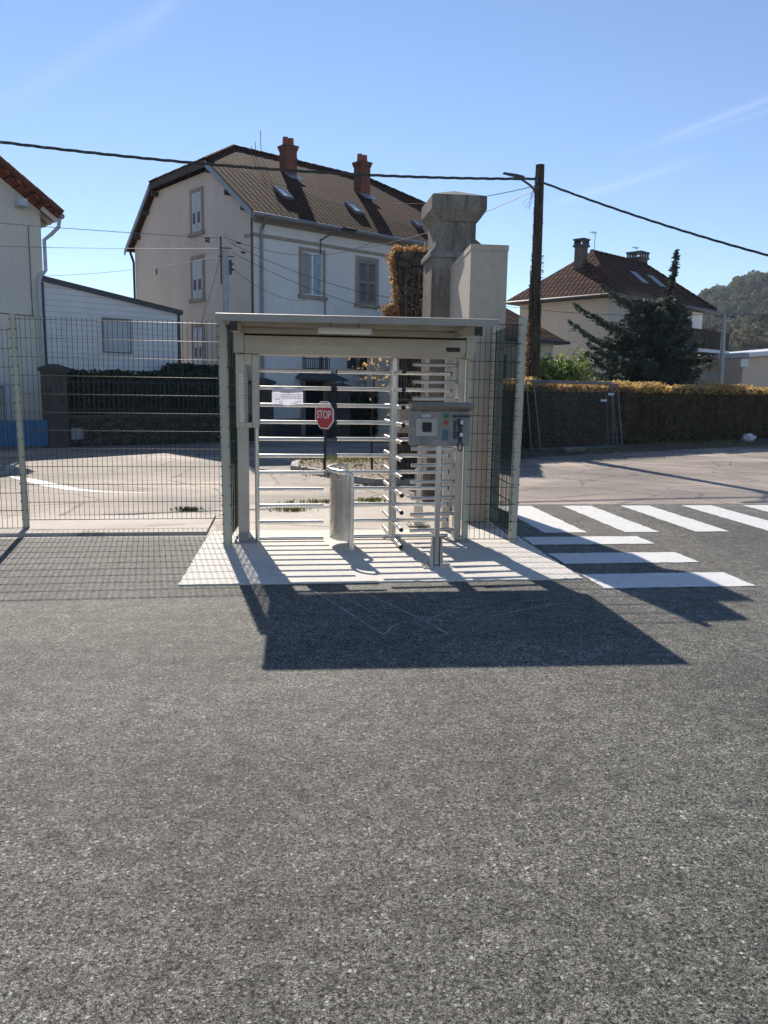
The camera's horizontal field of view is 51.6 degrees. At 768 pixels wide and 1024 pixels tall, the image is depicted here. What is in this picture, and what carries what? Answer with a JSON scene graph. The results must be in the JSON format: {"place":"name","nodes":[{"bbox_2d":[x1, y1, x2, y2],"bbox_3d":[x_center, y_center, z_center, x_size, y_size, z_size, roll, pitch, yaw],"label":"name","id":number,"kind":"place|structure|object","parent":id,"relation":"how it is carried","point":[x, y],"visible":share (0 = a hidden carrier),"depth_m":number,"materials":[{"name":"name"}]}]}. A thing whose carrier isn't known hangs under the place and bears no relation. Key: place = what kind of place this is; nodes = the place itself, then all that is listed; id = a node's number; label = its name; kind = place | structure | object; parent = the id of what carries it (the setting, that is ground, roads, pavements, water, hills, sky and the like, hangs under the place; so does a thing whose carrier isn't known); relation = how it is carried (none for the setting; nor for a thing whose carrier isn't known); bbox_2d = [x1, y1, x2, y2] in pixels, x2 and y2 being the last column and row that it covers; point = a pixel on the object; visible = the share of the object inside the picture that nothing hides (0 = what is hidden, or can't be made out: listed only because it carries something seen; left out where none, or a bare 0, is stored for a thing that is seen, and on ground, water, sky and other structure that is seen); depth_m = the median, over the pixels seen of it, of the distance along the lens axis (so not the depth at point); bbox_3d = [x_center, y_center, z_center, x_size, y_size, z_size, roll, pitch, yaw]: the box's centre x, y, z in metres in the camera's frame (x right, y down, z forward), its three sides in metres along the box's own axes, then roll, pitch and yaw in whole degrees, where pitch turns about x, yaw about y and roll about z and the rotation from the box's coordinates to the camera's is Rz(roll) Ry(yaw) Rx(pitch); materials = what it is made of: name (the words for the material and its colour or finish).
{"place":"outdoors","nodes":[
{"label":"outdoors","id":0,"kind":"place"},
{"bbox_2d":[0,500,503,538],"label":"concrete pavement","id":1,"kind":"structure","parent":0,"point":[321,513],"depth_m":9.90,"materials":[{"name":"grey concrete"}]},
{"bbox_2d":[397,399,443,525],"bbox_3d":[0.410,-0.580,9.373,0.576,1.484,0.252,0,9,-7],"label":"access reader","id":2,"kind":"object","parent":1,"relation":"on","point":[403,415],"visible":0.38,"depth_m":9.35,"materials":[{"name":"silver metal"}]},
{"bbox_2d":[170,440,767,512],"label":"grass","id":3,"kind":"structure","parent":1,"relation":"on","point":[333,458],"depth_m":16.28,"materials":[{"name":"green plant"}]},
{"bbox_2d":[449,244,508,520],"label":"rendered wall","id":4,"kind":"structure","parent":1,"relation":"on","point":[478,281],"depth_m":9.55,"materials":[{"name":"beige paint"}]},
{"bbox_2d":[325,383,352,437],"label":"gate pier","id":5,"kind":"structure","parent":0,"point":[334,398],"depth_m":26.24,"materials":[{"name":"concrete"}]},
{"bbox_2d":[0,504,767,1023],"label":"asphalt road","id":6,"kind":"structure","parent":0,"point":[524,802],"depth_m":3.20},
{"bbox_2d":[178,529,582,585],"bbox_3d":[-0.119,0.423,7.899,3.446,0.066,2.515,0,9,-7],"label":"concrete pad","id":7,"kind":"object","parent":6,"relation":"on","point":[329,560],"visible":0.71,"depth_m":7.44,"materials":[{"name":"grey concrete"}]},
{"bbox_2d":[216,320,238,545],"bbox_3d":[-1.604,-0.840,8.415,0.127,2.260,1.152,0,9,-3],"label":"post","id":8,"kind":"object","parent":7,"relation":"on","point":[227,417],"visible":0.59,"depth_m":7.96,"materials":[{"name":"grey metal"}]},
{"bbox_2d":[327,463,356,551],"bbox_3d":[-0.441,-0.062,8.095,0.290,0.823,0.681,0,9,-7],"label":"curved guard","id":9,"kind":"object","parent":7,"relation":"on","point":[341,522],"visible":1,"depth_m":7.87,"materials":[{"name":"metal"}]},
{"bbox_2d":[215,313,498,548],"bbox_3d":[-0.340,-0.805,8.115,2.548,2.289,1.799,0,9,-7],"label":"turnstile","id":10,"kind":"object","parent":7,"relation":"on","point":[394,339],"visible":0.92,"depth_m":8.13,"materials":[{"name":"paint"}]},
{"bbox_2d":[272,387,302,406],"bbox_3d":[-0.985,-1.172,8.108,0.315,0.192,0.026,0,9,-7],"label":"paper notice","id":11,"kind":"object","parent":10,"relation":"attached to","point":[282,397],"visible":1,"depth_m":8.11,"materials":[{"name":"white paper"}]},
{"bbox_2d":[408,402,474,568],"bbox_3d":[0.501,-0.239,7.161,0.565,1.484,0.252,0,9,-3],"label":"access reader","id":12,"kind":"object","parent":7,"relation":"on","point":[438,425],"visible":1,"depth_m":7.04,"materials":[{"name":"silver metal"}]},
{"bbox_2d":[461,317,527,541],"bbox_3d":[1.102,-0.930,8.942,0.663,2.360,1.370,0,9,-7],"label":"cage","id":13,"kind":"object","parent":7,"relation":"on","point":[497,453],"visible":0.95,"depth_m":8.45,"materials":[{"name":"grey metal"}]},
{"bbox_2d":[315,592,765,659],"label":"chalk lines","id":14,"kind":"object","parent":6,"relation":"on","point":[413,615],"visible":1,"depth_m":5.67,"materials":[{"name":"grey"}]},
{"bbox_2d":[507,506,585,532],"bbox_3d":[1.963,0.075,10.200,0.528,0.001,2.133,0,9,-7],"label":"crossing stripe","id":15,"kind":"object","parent":6,"relation":"on","point":[542,521],"visible":0.77,"depth_m":9.92,"materials":[{"name":"paint"}]},
{"bbox_2d":[523,536,654,544],"bbox_3d":[2.223,0.309,8.697,1.358,0.001,0.456,0,9,-7],"label":"crossing stripe","id":16,"kind":"object","parent":6,"relation":"on","point":[587,540],"visible":1,"depth_m":8.69,"materials":[{"name":"paint"}]},
{"bbox_2d":[564,506,658,531],"bbox_3d":[2.881,0.071,10.316,0.438,0.001,2.134,0,9,-7],"label":"crossing stripe","id":17,"kind":"object","parent":6,"relation":"on","point":[613,520],"visible":1,"depth_m":10.15,"materials":[{"name":"paint"}]},
{"bbox_2d":[548,552,697,563],"bbox_3d":[2.339,0.448,7.805,1.360,0.001,0.497,0,9,-7],"label":"crossing stripe","id":18,"kind":"object","parent":6,"relation":"on","point":[628,557],"visible":1,"depth_m":7.79,"materials":[{"name":"paint"}]},
{"bbox_2d":[582,572,755,587],"bbox_3d":[2.452,0.589,6.898,1.359,0.001,0.528,0,9,-7],"label":"crossing stripe","id":19,"kind":"object","parent":6,"relation":"on","point":[686,579],"visible":1,"depth_m":6.88,"materials":[{"name":"paint"}]},
{"bbox_2d":[621,505,726,530],"bbox_3d":[3.749,0.067,10.425,0.447,0.001,2.131,0,9,-7],"label":"crossing stripe","id":20,"kind":"object","parent":6,"relation":"on","point":[679,520],"visible":1,"depth_m":10.30,"materials":[{"name":"paint"}]},
{"bbox_2d":[682,505,767,530],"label":"crossing stripe","id":21,"kind":"object","parent":6,"relation":"on","point":[740,517],"visible":1,"depth_m":10.64,"materials":[{"name":"paint"}]},
{"bbox_2d":[743,505,767,511],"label":"crossing stripe","id":22,"kind":"object","parent":6,"relation":"on","point":[763,507],"visible":1,"depth_m":11.46,"materials":[{"name":"paint"}]},
{"bbox_2d":[0,435,767,538],"bbox_3d":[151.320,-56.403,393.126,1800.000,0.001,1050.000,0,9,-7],"label":"ground","id":23,"kind":"structure","parent":0,"point":[668,477],"depth_m":14.69,"materials":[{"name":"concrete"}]},
{"bbox_2d":[0,155,64,419],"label":"house","id":24,"kind":"structure","parent":23,"relation":"on","point":[24,201],"depth_m":21.43,"materials":[{"name":"beige paint"}]},
{"bbox_2d":[38,364,69,447],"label":"gate pier","id":25,"kind":"structure","parent":23,"relation":"on","point":[56,389],"depth_m":20.41,"materials":[{"name":"concrete"}]},
{"bbox_2d":[0,420,48,446],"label":"blue gate","id":26,"kind":"structure","parent":25,"relation":"attached to","point":[38,438],"depth_m":20.08,"materials":[{"name":"metal"}]},
{"bbox_2d":[9,476,150,492],"bbox_3d":[-5.199,-0.429,12.811,3.563,0.001,0.588,6,10,32],"label":"road line","id":27,"kind":"object","parent":23,"relation":"on","point":[34,481],"visible":0.79,"depth_m":12.68,"materials":[{"name":"paint"}]},
{"bbox_2d":[0,514,215,536],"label":"kerb slab","id":28,"kind":"structure","parent":23,"relation":"on","point":[123,525],"depth_m":8.95,"materials":[{"name":"concrete"}]},
{"bbox_2d":[0,313,234,527],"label":"fence","id":29,"kind":"object","parent":28,"relation":"on","point":[17,393],"visible":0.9,"depth_m":8.68,"materials":[{"name":"grey metal"}]},
{"bbox_2d":[41,276,182,373],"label":"shed","id":30,"kind":"structure","parent":23,"relation":"on","point":[65,301],"depth_m":22.97,"materials":[{"name":"white"}]},
{"bbox_2d":[101,317,131,353],"bbox_3d":[-7.808,-5.156,23.234,0.865,0.996,0.055,-7,11,-40],"label":"window","id":31,"kind":"structure","parent":30,"relation":"in","point":[122,342],"depth_m":23.22,"materials":[{"name":"white glass"}]},
{"bbox_2d":[66,368,250,414],"bbox_3d":[-6.511,-3.064,22.958,5.670,2.102,0.929,-6,11,-39],"label":"hedge","id":32,"kind":"object","parent":23,"relation":"on","point":[201,378],"visible":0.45,"depth_m":22.33,"materials":[{"name":"green plant"}]},
{"bbox_2d":[160,362,232,373],"bbox_3d":[-5.698,-3.424,24.547,2.419,2.355,0.873,-6,11,-40],"label":"hedge","id":33,"kind":"object","parent":32,"relation":"part of","point":[189,367],"visible":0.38,"depth_m":23.97,"materials":[{"name":"green plant"}]},
{"bbox_2d":[67,379,254,446],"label":"stone wall","id":34,"kind":"structure","parent":23,"relation":"on","point":[128,431],"depth_m":22.04,"materials":[{"name":"grey stone"}]},
{"bbox_2d":[70,428,83,439],"bbox_3d":[-8.062,-2.058,20.866,0.320,0.300,0.038,-6,11,-39],"label":"meter box","id":35,"kind":"object","parent":34,"relation":"attached to","point":[74,433],"visible":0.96,"depth_m":20.84,"materials":[{"name":"grey paint"}]},
{"bbox_2d":[72,429,82,438],"bbox_3d":[-8.051,-2.055,20.853,0.270,0.250,0.004,-6,11,-39],"label":"box door","id":36,"kind":"structure","parent":35,"relation":"in","point":[74,433],"depth_m":20.84,"materials":[{"name":"grey paint"}]},
{"bbox_2d":[205,236,245,362],"bbox_3d":[-4.191,-4.480,21.205,1.049,5.500,0.107,0,9,-7],"label":"utility pole","id":37,"kind":"object","parent":23,"relation":"on","point":[224,256],"visible":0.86,"depth_m":20.88,"materials":[{"name":"metal"}]},
{"bbox_2d":[1,223,213,237],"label":"overhead cable","id":38,"kind":"object","parent":37,"relation":"attached to","point":[108,231],"visible":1,"depth_m":19.87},
{"bbox_2d":[0,246,219,248],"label":"overhead cable","id":39,"kind":"object","parent":37,"relation":"attached to","point":[124,248],"visible":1,"depth_m":20.26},
{"bbox_2d":[51,257,214,275],"bbox_3d":[-7.170,-6.795,22.034,6.242,0.275,0.011,5,9,22],"label":"overhead cable","id":40,"kind":"object","parent":37,"relation":"attached to","point":[132,269],"visible":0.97,"depth_m":21.99,"materials":[{"name":"black rubber"}]},
{"bbox_2d":[193,260,219,347],"bbox_3d":[-4.934,-5.640,21.938,0.011,2.358,2.271,-5,10,-33],"label":"overhead cable","id":41,"kind":"object","parent":37,"relation":"attached to","point":[206,305],"visible":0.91,"depth_m":21.81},
{"bbox_2d":[234,270,305,300],"bbox_3d":[-3.314,-6.662,23.619,0.011,0.402,5.657,3,9,15],"label":"overhead cable","id":42,"kind":"object","parent":37,"relation":"attached to","point":[271,293],"visible":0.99,"depth_m":23.56,"materials":[{"name":"black rubber"}]},
{"bbox_2d":[232,252,377,309],"bbox_3d":[-1.584,-6.394,22.504,5.786,1.282,0.013,-5,10,-33],"label":"overhead cable","id":43,"kind":"object","parent":37,"relation":"attached to","point":[302,285],"visible":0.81,"depth_m":22.06,"materials":[{"name":"black rubber"}]},
{"bbox_2d":[231,243,389,297],"bbox_3d":[-1.603,-6.735,22.449,5.830,1.073,0.013,-5,10,-33],"label":"overhead cable","id":44,"kind":"object","parent":37,"relation":"attached to","point":[305,275],"visible":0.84,"depth_m":22.05,"materials":[{"name":"black rubber"}]},
{"bbox_2d":[248,378,275,436],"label":"gate pier","id":45,"kind":"structure","parent":23,"relation":"on","point":[266,430],"depth_m":24.37,"materials":[{"name":"concrete"}]},
{"bbox_2d":[124,130,480,436],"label":"house","id":46,"kind":"structure","parent":23,"relation":"on","point":[297,214],"depth_m":27.68,"materials":[{"name":"beige paint"}]},
{"bbox_2d":[224,237,380,255],"bbox_3d":[-2.108,-8.478,24.578,0.020,1.574,8.907,5,10,27],"label":"overhead cable","id":47,"kind":"object","parent":46,"relation":"attached to","point":[300,255],"visible":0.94,"depth_m":24.01,"materials":[{"name":"black rubber"}]},
{"bbox_2d":[306,381,322,434],"bbox_3d":[-2.427,-3.585,27.451,0.750,1.830,0.095,-7,11,-40],"label":"door","id":48,"kind":"structure","parent":46,"relation":"in","point":[312,396],"depth_m":27.39,"materials":[{"name":"black paint"}]},
{"bbox_2d":[315,401,333,469],"bbox_3d":[-1.090,-1.367,14.810,0.508,1.379,0.092,9,12,44],"label":"stop sign","id":49,"kind":"object","parent":23,"relation":"on","point":[324,417],"visible":0.97,"depth_m":14.75,"materials":[{"name":"red metal"}]},
{"bbox_2d":[290,457,414,485],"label":"kerb","id":50,"kind":"structure","parent":23,"relation":"on","point":[358,479],"depth_m":13.71,"materials":[{"name":"concrete"}]},
{"bbox_2d":[298,457,413,478],"bbox_3d":[-0.246,-0.943,15.836,2.906,0.068,4.689,0,9,-7],"label":"planting bed","id":51,"kind":"object","parent":23,"relation":"on","point":[367,465],"visible":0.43,"depth_m":15.59,"materials":[{"name":"soil"}]},
{"bbox_2d":[347,357,389,469],"bbox_3d":[-0.275,-1.905,14.374,1.082,2.301,0.939,0,9,-7],"label":"young tree","id":52,"kind":"object","parent":51,"relation":"on","point":[373,378],"visible":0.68,"depth_m":14.33,"materials":[{"name":"brown plant"}]},
{"bbox_2d":[350,391,378,436],"bbox_3d":[-0.458,-3.443,27.607,2.425,1.620,1.121,-6,11,-40],"label":"bush","id":53,"kind":"object","parent":23,"relation":"on","point":[360,414],"visible":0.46,"depth_m":26.94,"materials":[{"name":"green plant"}]},
{"bbox_2d":[395,251,426,477],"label":"vine pillar","id":54,"kind":"structure","parent":23,"relation":"on","point":[411,261],"depth_m":13.29,"materials":[{"name":"plant"}]},
{"bbox_2d":[378,243,427,477],"bbox_3d":[0.324,-2.500,13.614,0.908,4.025,0.718,0,9,-7],"label":"creeper","id":55,"kind":"object","parent":54,"relation":"attached to","point":[392,310],"visible":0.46,"depth_m":13.26,"materials":[{"name":"plant"}]},
{"bbox_2d":[414,191,486,501],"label":"gate pillar","id":56,"kind":"structure","parent":23,"relation":"on","point":[450,219],"depth_m":11.10,"materials":[{"name":"concrete"}]},
{"bbox_2d":[367,300,569,436],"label":"outbuilding","id":57,"kind":"structure","parent":23,"relation":"on","point":[548,339],"depth_m":26.64,"materials":[{"name":"beige tile"}]},
{"bbox_2d":[503,164,544,384],"bbox_3d":[3.604,-5.256,20.708,0.510,7.463,1.810,8,11,39],"label":"utility pole","id":58,"kind":"object","parent":23,"relation":"on","point":[533,352],"visible":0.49,"depth_m":20.99,"materials":[{"name":"brown wood"}]},
{"bbox_2d":[0,141,535,179],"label":"overhead cable","id":59,"kind":"object","parent":58,"relation":"attached to","point":[246,167],"visible":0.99,"depth_m":18.17,"materials":[{"name":"black rubber"}]},
{"bbox_2d":[363,191,532,247],"bbox_3d":[1.600,-8.511,23.363,0.018,0.631,7.186,-7,11,-40],"label":"overhead cable","id":60,"kind":"object","parent":58,"relation":"attached to","point":[427,232],"visible":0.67,"depth_m":23.83,"materials":[{"name":"black rubber"}]},
{"bbox_2d":[392,186,533,204],"bbox_3d":[2.092,-8.663,21.874,4.499,0.165,0.018,7,11,34],"label":"overhead cable","id":61,"kind":"object","parent":58,"relation":"attached to","point":[488,195],"visible":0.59,"depth_m":21.28,"materials":[{"name":"black rubber"}]},
{"bbox_2d":[544,182,767,256],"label":"overhead cable","id":62,"kind":"object","parent":58,"relation":"attached to","point":[663,224],"visible":1,"depth_m":19.93,"materials":[{"name":"black rubber"}]},
{"bbox_2d":[297,445,755,490],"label":"dead leaves","id":63,"kind":"object","parent":23,"relation":"on","point":[299,466],"visible":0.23,"depth_m":15.16,"materials":[{"name":"brown plant"}]},
{"bbox_2d":[539,346,594,380],"bbox_3d":[5.490,-3.696,24.858,2.213,2.939,1.578,0,9,-7],"label":"shrub","id":64,"kind":"object","parent":23,"relation":"on","point":[566,370],"visible":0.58,"depth_m":24.49,"materials":[{"name":"green plant"}]},
{"bbox_2d":[533,381,622,450],"bbox_3d":[5.324,-2.604,21.522,3.400,1.782,0.392,-5,11,-35],"label":"site fence panel","id":65,"kind":"object","parent":23,"relation":"on","point":[602,400],"visible":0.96,"depth_m":21.64,"materials":[{"name":"metal"}]},
{"bbox_2d":[506,231,730,380],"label":"house","id":66,"kind":"structure","parent":23,"relation":"on","point":[582,277],"depth_m":37.18,"materials":[{"name":"beige paint"}]},
{"bbox_2d":[501,376,767,449],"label":"hedge","id":67,"kind":"object","parent":23,"relation":"on","point":[654,412],"visible":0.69,"depth_m":23.73,"materials":[{"name":"green plant"}]},
{"bbox_2d":[506,438,767,458],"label":"earth bank","id":68,"kind":"structure","parent":23,"relation":"on","point":[539,453],"depth_m":22.86,"materials":[{"name":"brown soil"}]},
{"bbox_2d":[526,380,613,449],"bbox_3d":[5.108,-2.636,21.511,3.400,1.802,0.312,-5,11,-35],"label":"site fence panel","id":69,"kind":"object","parent":68,"relation":"on","point":[588,386],"visible":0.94,"depth_m":21.47,"materials":[{"name":"metal"}]},
{"bbox_2d":[741,433,755,442],"bbox_3d":[11.887,-2.422,25.996,0.473,0.311,0.404,0,9,-7],"label":"plastic bag","id":70,"kind":"object","parent":68,"relation":"on","point":[748,437],"visible":1,"depth_m":25.87,"materials":[{"name":"plastic"}]},
{"bbox_2d":[567,249,718,386],"bbox_3d":[8.903,-6.071,28.772,4.987,6.762,5.058,8,11,40],"label":"spruce tree","id":71,"kind":"object","parent":23,"relation":"on","point":[647,347],"visible":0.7,"depth_m":28.21,"materials":[{"name":"green plant"}]},
{"bbox_2d":[686,358,711,386],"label":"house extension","id":72,"kind":"object","parent":23,"relation":"on","point":[704,362],"visible":0.06,"depth_m":40.16,"materials":[{"name":"grey wood"}]},
{"bbox_2d":[693,372,716,385],"bbox_3d":[13.980,-4.955,35.654,2.513,2.600,0.051,-3,10,-23],"label":"railing fence","id":73,"kind":"object","parent":23,"relation":"on","point":[706,374],"visible":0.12,"depth_m":35.69,"materials":[{"name":"metal"}]},
{"bbox_2d":[715,314,735,382],"bbox_3d":[14.671,-6.027,34.603,0.900,5.061,0.277,0,9,-7],"label":"street pole","id":74,"kind":"object","parent":23,"relation":"on","point":[721,366],"visible":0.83,"depth_m":34.38,"materials":[{"name":"metal"}]},
{"bbox_2d":[506,306,711,315],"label":"overhead cable","id":75,"kind":"object","parent":74,"relation":"attached to","point":[583,313],"visible":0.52,"depth_m":33.66,"materials":[{"name":"black rubber"}]},
{"bbox_2d":[0,0,767,314],"label":"sky","id":76,"kind":"structure","parent":0,"point":[656,110],"materials":[{"name":"blue"}]},
{"bbox_2d":[561,447,584,451],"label":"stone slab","id":77,"kind":"structure","parent":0,"point":[567,448],"depth_m":20.99,"materials":[{"name":"grey stone"}]},
{"bbox_2d":[694,349,767,387],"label":"garage","id":78,"kind":"structure","parent":0,"point":[749,367],"depth_m":38.18,"materials":[{"name":"white paint"}]},
{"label":"hill","id":79,"kind":"structure","parent":0,"visible":0},
{"bbox_2d":[697,270,767,351],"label":"forest","id":80,"kind":"object","parent":79,"relation":"on","point":[742,294],"visible":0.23,"depth_m":396.66,"materials":[{"name":"green plant"}]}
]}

